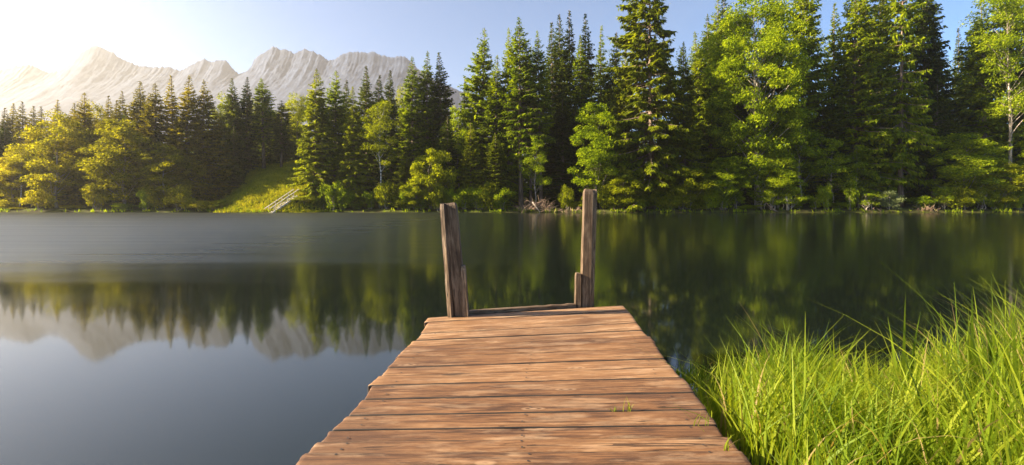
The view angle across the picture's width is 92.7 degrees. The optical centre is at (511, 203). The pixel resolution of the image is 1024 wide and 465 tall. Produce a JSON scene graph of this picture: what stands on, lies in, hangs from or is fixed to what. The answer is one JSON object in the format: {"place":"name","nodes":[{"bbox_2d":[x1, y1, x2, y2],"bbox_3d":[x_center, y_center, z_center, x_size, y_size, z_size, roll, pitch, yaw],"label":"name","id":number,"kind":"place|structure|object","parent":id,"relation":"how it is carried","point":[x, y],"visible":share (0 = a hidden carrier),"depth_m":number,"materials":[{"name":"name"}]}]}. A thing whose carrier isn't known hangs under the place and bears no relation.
{"place":"outdoors","nodes":[
{"label":"outdoors","id":0,"kind":"place"},
{"bbox_2d":[0,46,655,179],"bbox_3d":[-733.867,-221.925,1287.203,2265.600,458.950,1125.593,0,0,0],"label":"mountains","id":1,"kind":"structure","parent":0,"point":[98,75],"depth_m":1346.61,"materials":[{"name":"stone"}]},
{"bbox_2d":[0,212,1023,464],"bbox_3d":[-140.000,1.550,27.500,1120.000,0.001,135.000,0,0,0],"label":"lake water","id":2,"kind":"structure","parent":0,"point":[168,338],"depth_m":8.12,"materials":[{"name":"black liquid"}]},
{"bbox_2d":[296,189,751,464],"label":"dock","id":3,"kind":"object","parent":2,"relation":"in","point":[463,384],"visible":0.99,"depth_m":2.54,"materials":[{"name":"brown wood"}]},
{"bbox_2d":[0,159,1023,464],"bbox_3d":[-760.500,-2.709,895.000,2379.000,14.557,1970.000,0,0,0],"label":"ground","id":4,"kind":"structure","parent":0,"point":[558,207],"depth_m":82.82,"materials":[{"name":"green plant"}]},
{"bbox_2d":[0,122,21,200],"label":"spruce tree","id":5,"kind":"object","parent":4,"relation":"on","point":[3,146],"visible":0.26,"depth_m":89.35,"materials":[{"name":"green plant"}]},
{"bbox_2d":[0,152,36,206],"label":"broadleaf tree","id":6,"kind":"object","parent":4,"relation":"on","point":[10,193],"visible":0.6,"depth_m":84.73,"materials":[{"name":"green plant"}]},
{"bbox_2d":[11,101,28,150],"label":"spruce tree","id":7,"kind":"object","parent":4,"relation":"on","point":[24,121],"visible":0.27,"depth_m":101.43,"materials":[{"name":"green plant"}]},
{"bbox_2d":[1,143,41,206],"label":"broadleaf tree","id":8,"kind":"object","parent":4,"relation":"on","point":[16,161],"visible":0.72,"depth_m":84.07,"materials":[{"name":"green plant"}]},
{"bbox_2d":[0,136,60,207],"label":"spruce tree","id":9,"kind":"object","parent":4,"relation":"on","point":[25,185],"visible":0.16,"depth_m":87.29,"materials":[{"name":"green plant"}]},
{"bbox_2d":[17,187,58,209],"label":"shore bush","id":10,"kind":"object","parent":4,"relation":"on","point":[42,197],"visible":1,"depth_m":82.56,"materials":[{"name":"green plant"}]},
{"bbox_2d":[6,109,93,207],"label":"broadleaf tree","id":11,"kind":"object","parent":4,"relation":"on","point":[59,169],"visible":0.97,"depth_m":84.27,"materials":[{"name":"green plant"}]},
{"bbox_2d":[45,93,104,206],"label":"spruce tree","id":12,"kind":"object","parent":4,"relation":"on","point":[84,115],"visible":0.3,"depth_m":89.27,"materials":[{"name":"green plant"}]},
{"bbox_2d":[76,98,113,178],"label":"broadleaf tree","id":13,"kind":"object","parent":4,"relation":"on","point":[100,124],"visible":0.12,"depth_m":94.65,"materials":[{"name":"green plant"}]},
{"bbox_2d":[80,181,111,209],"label":"shore bush","id":14,"kind":"object","parent":4,"relation":"on","point":[94,200],"visible":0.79,"depth_m":82.29,"materials":[{"name":"green plant"}]},
{"bbox_2d":[75,118,162,204],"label":"broadleaf tree","id":15,"kind":"object","parent":4,"relation":"on","point":[111,160],"visible":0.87,"depth_m":82.64,"materials":[{"name":"green plant"}]},
{"bbox_2d":[109,81,153,204],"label":"spruce tree","id":16,"kind":"object","parent":4,"relation":"on","point":[135,111],"visible":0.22,"depth_m":91.38,"materials":[{"name":"green plant"}]},
{"bbox_2d":[122,84,179,206],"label":"spruce tree","id":17,"kind":"object","parent":4,"relation":"on","point":[156,117],"visible":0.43,"depth_m":87.88,"materials":[{"name":"green plant"}]},
{"bbox_2d":[122,142,193,207],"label":"broadleaf tree","id":18,"kind":"object","parent":4,"relation":"on","point":[168,160],"visible":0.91,"depth_m":83.85,"materials":[{"name":"green plant"}]},
{"bbox_2d":[159,75,182,168],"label":"spruce tree","id":19,"kind":"object","parent":4,"relation":"on","point":[171,106],"visible":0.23,"depth_m":92.28,"materials":[{"name":"green plant"}]},
{"bbox_2d":[160,184,195,210],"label":"shore bush","id":20,"kind":"object","parent":4,"relation":"on","point":[182,194],"visible":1,"depth_m":81.98,"materials":[{"name":"green plant"}]},
{"bbox_2d":[158,76,222,206],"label":"spruce tree","id":21,"kind":"object","parent":4,"relation":"on","point":[181,132],"visible":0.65,"depth_m":88.70,"materials":[{"name":"green plant"}]},
{"bbox_2d":[179,80,238,203],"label":"spruce tree","id":22,"kind":"object","parent":4,"relation":"on","point":[207,112],"visible":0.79,"depth_m":90.67,"materials":[{"name":"green plant"}]},
{"bbox_2d":[207,105,246,200],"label":"spruce tree","id":23,"kind":"object","parent":4,"relation":"on","point":[228,166],"visible":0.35,"depth_m":94.44,"materials":[{"name":"green plant"}]},
{"bbox_2d":[221,126,245,189],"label":"spruce tree","id":24,"kind":"object","parent":4,"relation":"on","point":[236,144],"visible":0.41,"depth_m":96.87,"materials":[{"name":"green plant"}]},
{"bbox_2d":[221,78,255,177],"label":"spruce tree","id":25,"kind":"object","parent":4,"relation":"on","point":[235,120],"visible":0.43,"depth_m":100.31,"materials":[{"name":"green plant"}]},
{"bbox_2d":[232,77,261,174],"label":"spruce tree","id":26,"kind":"object","parent":4,"relation":"on","point":[248,101],"visible":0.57,"depth_m":102.80,"materials":[{"name":"green plant"}]},
{"bbox_2d":[246,78,279,168],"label":"spruce tree","id":27,"kind":"object","parent":4,"relation":"on","point":[266,119],"visible":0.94,"depth_m":103.31,"materials":[{"name":"green plant"}]},
{"bbox_2d":[210,160,324,212],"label":"grass","id":28,"kind":"structure","parent":4,"relation":"on","point":[251,191],"depth_m":86.04,"materials":[{"name":"green plant"}]},
{"bbox_2d":[268,100,298,167],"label":"spruce tree","id":29,"kind":"object","parent":4,"relation":"on","point":[285,143],"visible":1,"depth_m":102.84,"materials":[{"name":"green plant"}]},
{"bbox_2d":[275,92,309,158],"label":"broadleaf tree","id":30,"kind":"object","parent":4,"relation":"on","point":[299,109],"visible":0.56,"depth_m":108.79,"materials":[{"name":"green plant"}]},
{"bbox_2d":[286,69,344,208],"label":"spruce tree","id":31,"kind":"object","parent":4,"relation":"on","point":[315,116],"visible":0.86,"depth_m":84.55,"materials":[{"name":"green plant"}]},
{"bbox_2d":[305,70,348,205],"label":"spruce tree","id":32,"kind":"object","parent":4,"relation":"on","point":[337,111],"visible":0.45,"depth_m":87.62,"materials":[{"name":"green plant"}]},
{"bbox_2d":[317,179,342,209],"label":"shore bush","id":33,"kind":"object","parent":4,"relation":"on","point":[331,194],"visible":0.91,"depth_m":82.04,"materials":[{"name":"green plant"}]},
{"bbox_2d":[335,186,354,210],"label":"shore bush","id":34,"kind":"object","parent":4,"relation":"on","point":[343,197],"visible":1,"depth_m":82.20,"materials":[{"name":"green plant"}]},
{"bbox_2d":[333,86,376,207],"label":"spruce tree","id":35,"kind":"object","parent":4,"relation":"on","point":[352,179],"visible":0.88,"depth_m":84.91,"materials":[{"name":"green plant"}]},
{"bbox_2d":[350,66,377,192],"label":"spruce tree","id":36,"kind":"object","parent":4,"relation":"on","point":[365,105],"visible":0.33,"depth_m":96.53,"materials":[{"name":"green plant"}]},
{"bbox_2d":[357,100,399,207],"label":"birch tree","id":37,"kind":"object","parent":4,"relation":"on","point":[374,131],"visible":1,"depth_m":84.43,"materials":[{"name":"green plant"}]},
{"bbox_2d":[367,70,401,202],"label":"spruce tree","id":38,"kind":"object","parent":4,"relation":"on","point":[392,115],"visible":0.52,"depth_m":94.03,"materials":[{"name":"green plant"}]},
{"bbox_2d":[373,180,400,208],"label":"shore bush","id":39,"kind":"object","parent":4,"relation":"on","point":[383,192],"visible":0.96,"depth_m":83.08,"materials":[{"name":"green plant"}]},
{"bbox_2d":[386,155,416,208],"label":"spruce tree","id":40,"kind":"object","parent":4,"relation":"on","point":[404,172],"visible":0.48,"depth_m":84.10,"materials":[{"name":"green plant"}]},
{"bbox_2d":[388,57,432,196],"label":"spruce tree","id":41,"kind":"object","parent":4,"relation":"on","point":[407,147],"visible":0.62,"depth_m":91.79,"materials":[{"name":"green plant"}]},
{"bbox_2d":[398,178,431,208],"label":"bush","id":42,"kind":"object","parent":4,"relation":"on","point":[417,192],"visible":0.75,"depth_m":82.13,"materials":[{"name":"green plant"}]},
{"bbox_2d":[408,51,443,187],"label":"spruce tree","id":43,"kind":"object","parent":4,"relation":"on","point":[426,82],"visible":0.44,"depth_m":92.95,"materials":[{"name":"green plant"}]},
{"bbox_2d":[406,148,459,208],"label":"willow tree","id":44,"kind":"object","parent":4,"relation":"on","point":[431,162],"visible":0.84,"depth_m":82.58,"materials":[{"name":"green plant"}]},
{"bbox_2d":[429,52,464,202],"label":"spruce tree","id":45,"kind":"object","parent":4,"relation":"on","point":[444,103],"visible":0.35,"depth_m":94.06,"materials":[{"name":"green plant"}]},
{"bbox_2d":[434,118,460,187],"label":"spruce tree","id":46,"kind":"object","parent":4,"relation":"on","point":[445,145],"visible":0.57,"depth_m":87.59,"materials":[{"name":"green plant"}]},
{"bbox_2d":[438,105,469,186],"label":"broadleaf tree","id":47,"kind":"object","parent":4,"relation":"on","point":[455,123],"visible":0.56,"depth_m":90.17,"materials":[{"name":"green plant"}]},
{"bbox_2d":[451,187,475,208],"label":"shore bush","id":48,"kind":"object","parent":4,"relation":"on","point":[461,200],"visible":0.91,"depth_m":82.84,"materials":[{"name":"green plant"}]},
{"bbox_2d":[458,122,486,208],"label":"spruce tree","id":49,"kind":"object","parent":4,"relation":"on","point":[471,177],"visible":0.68,"depth_m":85.26,"materials":[{"name":"green plant"}]},
{"bbox_2d":[448,28,508,192],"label":"spruce tree","id":50,"kind":"object","parent":4,"relation":"on","point":[477,85],"visible":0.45,"depth_m":91.18,"materials":[{"name":"green plant"}]},
{"bbox_2d":[472,55,512,188],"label":"spruce tree","id":51,"kind":"object","parent":4,"relation":"on","point":[492,107],"visible":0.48,"depth_m":88.94,"materials":[{"name":"green plant"}]},
{"bbox_2d":[478,133,517,209],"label":"spruce tree","id":52,"kind":"object","parent":4,"relation":"on","point":[495,159],"visible":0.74,"depth_m":84.07,"materials":[{"name":"green plant"}]},
{"bbox_2d":[0,30,1015,204],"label":"forest","id":53,"kind":"object","parent":4,"relation":"on","point":[276,158],"visible":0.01,"depth_m":97.04,"materials":[{"name":"green plant"}]},
{"bbox_2d":[0,205,1018,212],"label":"grass","id":54,"kind":"structure","parent":4,"relation":"on","point":[619,210],"depth_m":81.87,"materials":[{"name":"green plant"}]},
{"bbox_2d":[488,27,538,204],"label":"spruce tree","id":55,"kind":"object","parent":4,"relation":"on","point":[513,156],"visible":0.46,"depth_m":89.45,"materials":[{"name":"green plant"}]},
{"bbox_2d":[498,17,546,206],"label":"spruce tree","id":56,"kind":"object","parent":4,"relation":"on","point":[525,97],"visible":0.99,"depth_m":86.61,"materials":[{"name":"green plant"}]},
{"bbox_2d":[519,136,551,207],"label":"broadleaf tree","id":57,"kind":"object","parent":4,"relation":"on","point":[537,166],"visible":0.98,"depth_m":84.66,"materials":[{"name":"green plant"}]},
{"bbox_2d":[524,30,555,204],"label":"spruce tree","id":58,"kind":"object","parent":4,"relation":"on","point":[544,126],"visible":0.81,"depth_m":88.27,"materials":[{"name":"green plant"}]},
{"bbox_2d":[536,22,569,199],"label":"spruce tree","id":59,"kind":"object","parent":4,"relation":"on","point":[552,66],"visible":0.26,"depth_m":95.86,"materials":[{"name":"green plant"}]},
{"bbox_2d":[528,98,582,205],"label":"spruce tree","id":60,"kind":"object","parent":4,"relation":"on","point":[551,191],"visible":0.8,"depth_m":89.86,"materials":[{"name":"green plant"}]},
{"bbox_2d":[550,13,572,122],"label":"spruce tree","id":61,"kind":"object","parent":4,"relation":"on","point":[559,45],"visible":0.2,"depth_m":101.92,"materials":[{"name":"green plant"}]},
{"bbox_2d":[560,11,577,120],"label":"spruce tree","id":62,"kind":"object","parent":4,"relation":"on","point":[569,48],"visible":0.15,"depth_m":103.41,"materials":[{"name":"green plant"}]},
{"bbox_2d":[557,35,593,195],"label":"spruce tree","id":63,"kind":"object","parent":4,"relation":"on","point":[579,93],"visible":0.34,"depth_m":94.97,"materials":[{"name":"green plant"}]},
{"bbox_2d":[555,107,598,203],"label":"spruce tree","id":64,"kind":"object","parent":4,"relation":"on","point":[574,123],"visible":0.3,"depth_m":91.52,"materials":[{"name":"green plant"}]},
{"bbox_2d":[576,14,599,144],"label":"spruce tree","id":65,"kind":"object","parent":4,"relation":"on","point":[588,50],"visible":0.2,"depth_m":103.09,"materials":[{"name":"green plant"}]},
{"bbox_2d":[567,101,631,196],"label":"broadleaf tree","id":66,"kind":"object","parent":4,"relation":"on","point":[594,152],"visible":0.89,"depth_m":83.61,"materials":[{"name":"green plant"}]},
{"bbox_2d":[586,25,614,167],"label":"spruce tree","id":67,"kind":"object","parent":4,"relation":"on","point":[603,81],"visible":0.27,"depth_m":98.02,"materials":[{"name":"green plant"}]},
{"bbox_2d":[597,50,638,197],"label":"spruce tree","id":68,"kind":"object","parent":4,"relation":"on","point":[622,104],"visible":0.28,"depth_m":87.87,"materials":[{"name":"green plant"}]},
{"bbox_2d":[604,169,648,208],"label":"bush","id":69,"kind":"object","parent":4,"relation":"on","point":[618,187],"visible":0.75,"depth_m":81.76,"materials":[{"name":"green plant"}]},
{"bbox_2d":[587,0,694,212],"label":"spruce tree","id":70,"kind":"object","parent":4,"relation":"on","point":[655,55],"visible":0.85,"depth_m":84.00,"materials":[{"name":"green plant"}]},
{"bbox_2d":[645,117,680,208],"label":"spruce tree","id":71,"kind":"object","parent":4,"relation":"on","point":[669,143],"visible":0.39,"depth_m":84.09,"materials":[{"name":"green plant"}]},
{"bbox_2d":[665,41,712,206],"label":"spruce tree","id":72,"kind":"object","parent":4,"relation":"on","point":[686,147],"visible":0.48,"depth_m":88.83,"materials":[{"name":"green plant"}]},
{"bbox_2d":[664,167,716,208],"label":"willow tree","id":73,"kind":"object","parent":4,"relation":"on","point":[687,178],"visible":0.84,"depth_m":82.31,"materials":[{"name":"green plant"}]},
{"bbox_2d":[680,33,728,200],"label":"spruce tree","id":74,"kind":"object","parent":4,"relation":"on","point":[711,154],"visible":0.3,"depth_m":94.35,"materials":[{"name":"green plant"}]},
{"bbox_2d":[686,14,736,202],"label":"spruce tree","id":75,"kind":"object","parent":4,"relation":"on","point":[704,80],"visible":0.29,"depth_m":94.19,"materials":[{"name":"green plant"}]},
{"bbox_2d":[701,157,751,208],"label":"broadleaf tree","id":76,"kind":"object","parent":4,"relation":"on","point":[721,180],"visible":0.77,"depth_m":83.41,"materials":[{"name":"green plant"}]},
{"bbox_2d":[722,47,770,203],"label":"spruce tree","id":77,"kind":"object","parent":4,"relation":"on","point":[748,199],"visible":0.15,"depth_m":92.24,"materials":[{"name":"green plant"}]},
{"bbox_2d":[694,0,813,207],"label":"broadleaf tree","id":78,"kind":"object","parent":4,"relation":"on","point":[736,27],"visible":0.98,"depth_m":83.13,"materials":[{"name":"green plant"}]},
{"bbox_2d":[746,173,781,208],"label":"shore bush","id":79,"kind":"object","parent":4,"relation":"on","point":[758,182],"visible":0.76,"depth_m":83.69,"materials":[{"name":"green plant"}]},
{"bbox_2d":[757,152,807,207],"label":"broadleaf tree","id":80,"kind":"object","parent":4,"relation":"on","point":[788,180],"visible":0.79,"depth_m":83.03,"materials":[{"name":"green plant"}]},
{"bbox_2d":[768,106,835,206],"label":"broadleaf tree","id":81,"kind":"object","parent":4,"relation":"on","point":[803,148],"visible":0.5,"depth_m":85.50,"materials":[{"name":"green plant"}]},
{"bbox_2d":[774,0,843,204],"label":"spruce tree","id":82,"kind":"object","parent":4,"relation":"on","point":[812,95],"visible":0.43,"depth_m":90.15,"materials":[{"name":"green plant"}]},
{"bbox_2d":[796,89,865,206],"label":"spruce tree","id":83,"kind":"object","parent":4,"relation":"on","point":[830,128],"visible":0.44,"depth_m":87.54,"materials":[{"name":"green plant"}]},
{"bbox_2d":[808,138,858,207],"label":"broadleaf tree","id":84,"kind":"object","parent":4,"relation":"on","point":[836,160],"visible":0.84,"depth_m":84.88,"materials":[{"name":"green plant"}]},
{"bbox_2d":[646,258,1023,464],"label":"grass","id":85,"kind":"structure","parent":4,"relation":"on","point":[757,411],"depth_m":2.17,"materials":[{"name":"green plant"}]},
{"bbox_2d":[820,4,859,154],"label":"spruce tree","id":86,"kind":"object","parent":4,"relation":"on","point":[833,50],"visible":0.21,"depth_m":94.80,"materials":[{"name":"green plant"}]},
{"bbox_2d":[840,181,859,209],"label":"shore bush","id":87,"kind":"object","parent":4,"relation":"on","point":[850,193],"visible":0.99,"depth_m":82.76,"materials":[{"name":"green plant"}]},
{"bbox_2d":[835,144,879,207],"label":"broadleaf tree","id":88,"kind":"object","parent":4,"relation":"on","point":[858,171],"visible":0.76,"depth_m":85.37,"materials":[{"name":"green plant"}]},
{"bbox_2d":[852,344,875,419],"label":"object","id":89,"kind":"object","parent":4,"relation":"on","point":[865,379],"visible":0.32,"depth_m":2.67,"materials":[{"name":"green plant"}]},
{"bbox_2d":[827,0,915,206],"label":"spruce tree","id":90,"kind":"object","parent":4,"relation":"on","point":[861,114],"visible":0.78,"depth_m":87.98,"materials":[{"name":"green plant"}]},
{"bbox_2d":[860,0,916,194],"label":"spruce tree","id":91,"kind":"object","parent":4,"relation":"on","point":[879,4],"visible":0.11,"depth_m":96.54,"materials":[{"name":"green plant"}]},
{"bbox_2d":[875,190,905,209],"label":"shore bush","id":92,"kind":"object","parent":4,"relation":"on","point":[895,198],"visible":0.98,"depth_m":83.11,"materials":[{"name":"green plant"}]},
{"bbox_2d":[888,291,920,392],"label":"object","id":93,"kind":"object","parent":4,"relation":"on","point":[904,353],"visible":0.38,"depth_m":2.97,"materials":[{"name":"green plant"}]},
{"bbox_2d":[870,0,943,206],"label":"spruce tree","id":94,"kind":"object","parent":4,"relation":"on","point":[899,49],"visible":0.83,"depth_m":86.69,"materials":[{"name":"green plant"}]},
{"bbox_2d":[890,0,962,202],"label":"spruce tree","id":95,"kind":"object","parent":4,"relation":"on","point":[928,25],"visible":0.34,"depth_m":92.20,"materials":[{"name":"green plant"}]},
{"bbox_2d":[914,80,960,203],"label":"spruce tree","id":96,"kind":"object","parent":4,"relation":"on","point":[943,129],"visible":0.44,"depth_m":90.19,"materials":[{"name":"green plant"}]},
{"bbox_2d":[932,186,985,209],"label":"shore bush","id":97,"kind":"object","parent":4,"relation":"on","point":[970,199],"visible":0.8,"depth_m":82.74,"materials":[{"name":"green plant"}]},
{"bbox_2d":[926,132,1021,207],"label":"broadleaf tree","id":98,"kind":"object","parent":4,"relation":"on","point":[957,169],"visible":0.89,"depth_m":84.43,"materials":[{"name":"green plant"}]},
{"bbox_2d":[962,300,991,434],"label":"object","id":99,"kind":"object","parent":4,"relation":"on","point":[973,376],"visible":0.28,"depth_m":2.47,"materials":[{"name":"green plant"}]},
{"bbox_2d":[937,0,1023,207],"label":"spruce tree","id":100,"kind":"object","parent":4,"relation":"on","point":[988,129],"visible":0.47,"depth_m":89.85,"materials":[{"name":"green plant"}]},
{"bbox_2d":[957,0,1023,207],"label":"birch tree","id":101,"kind":"object","parent":4,"relation":"on","point":[1011,39],"visible":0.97,"depth_m":86.11,"materials":[{"name":"green plant"}]},
{"bbox_2d":[968,162,1023,208],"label":"willow tree","id":102,"kind":"object","parent":4,"relation":"on","point":[1017,183],"visible":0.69,"depth_m":82.11,"materials":[{"name":"green plant"}]},
{"bbox_2d":[982,279,1012,421],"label":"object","id":103,"kind":"object","parent":4,"relation":"on","point":[993,346],"visible":0.25,"depth_m":2.36,"materials":[{"name":"green plant"}]},
{"bbox_2d":[975,0,1023,174],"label":"tree","id":104,"kind":"object","parent":4,"relation":"on","point":[1018,74],"visible":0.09,"depth_m":93.11,"materials":[{"name":"green plant"}]},
{"bbox_2d":[998,28,1023,204],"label":"spruce tree","id":105,"kind":"object","parent":4,"relation":"on","point":[1020,119],"visible":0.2,"depth_m":90.87,"materials":[{"name":"green plant"}]},
{"bbox_2d":[1004,304,1023,433],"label":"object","id":106,"kind":"object","parent":4,"relation":"on","point":[1015,368],"visible":0.2,"depth_m":2.09,"materials":[{"name":"green plant"}]},
{"bbox_2d":[0,0,1023,130],"label":"sky","id":107,"kind":"structure","parent":0,"point":[47,35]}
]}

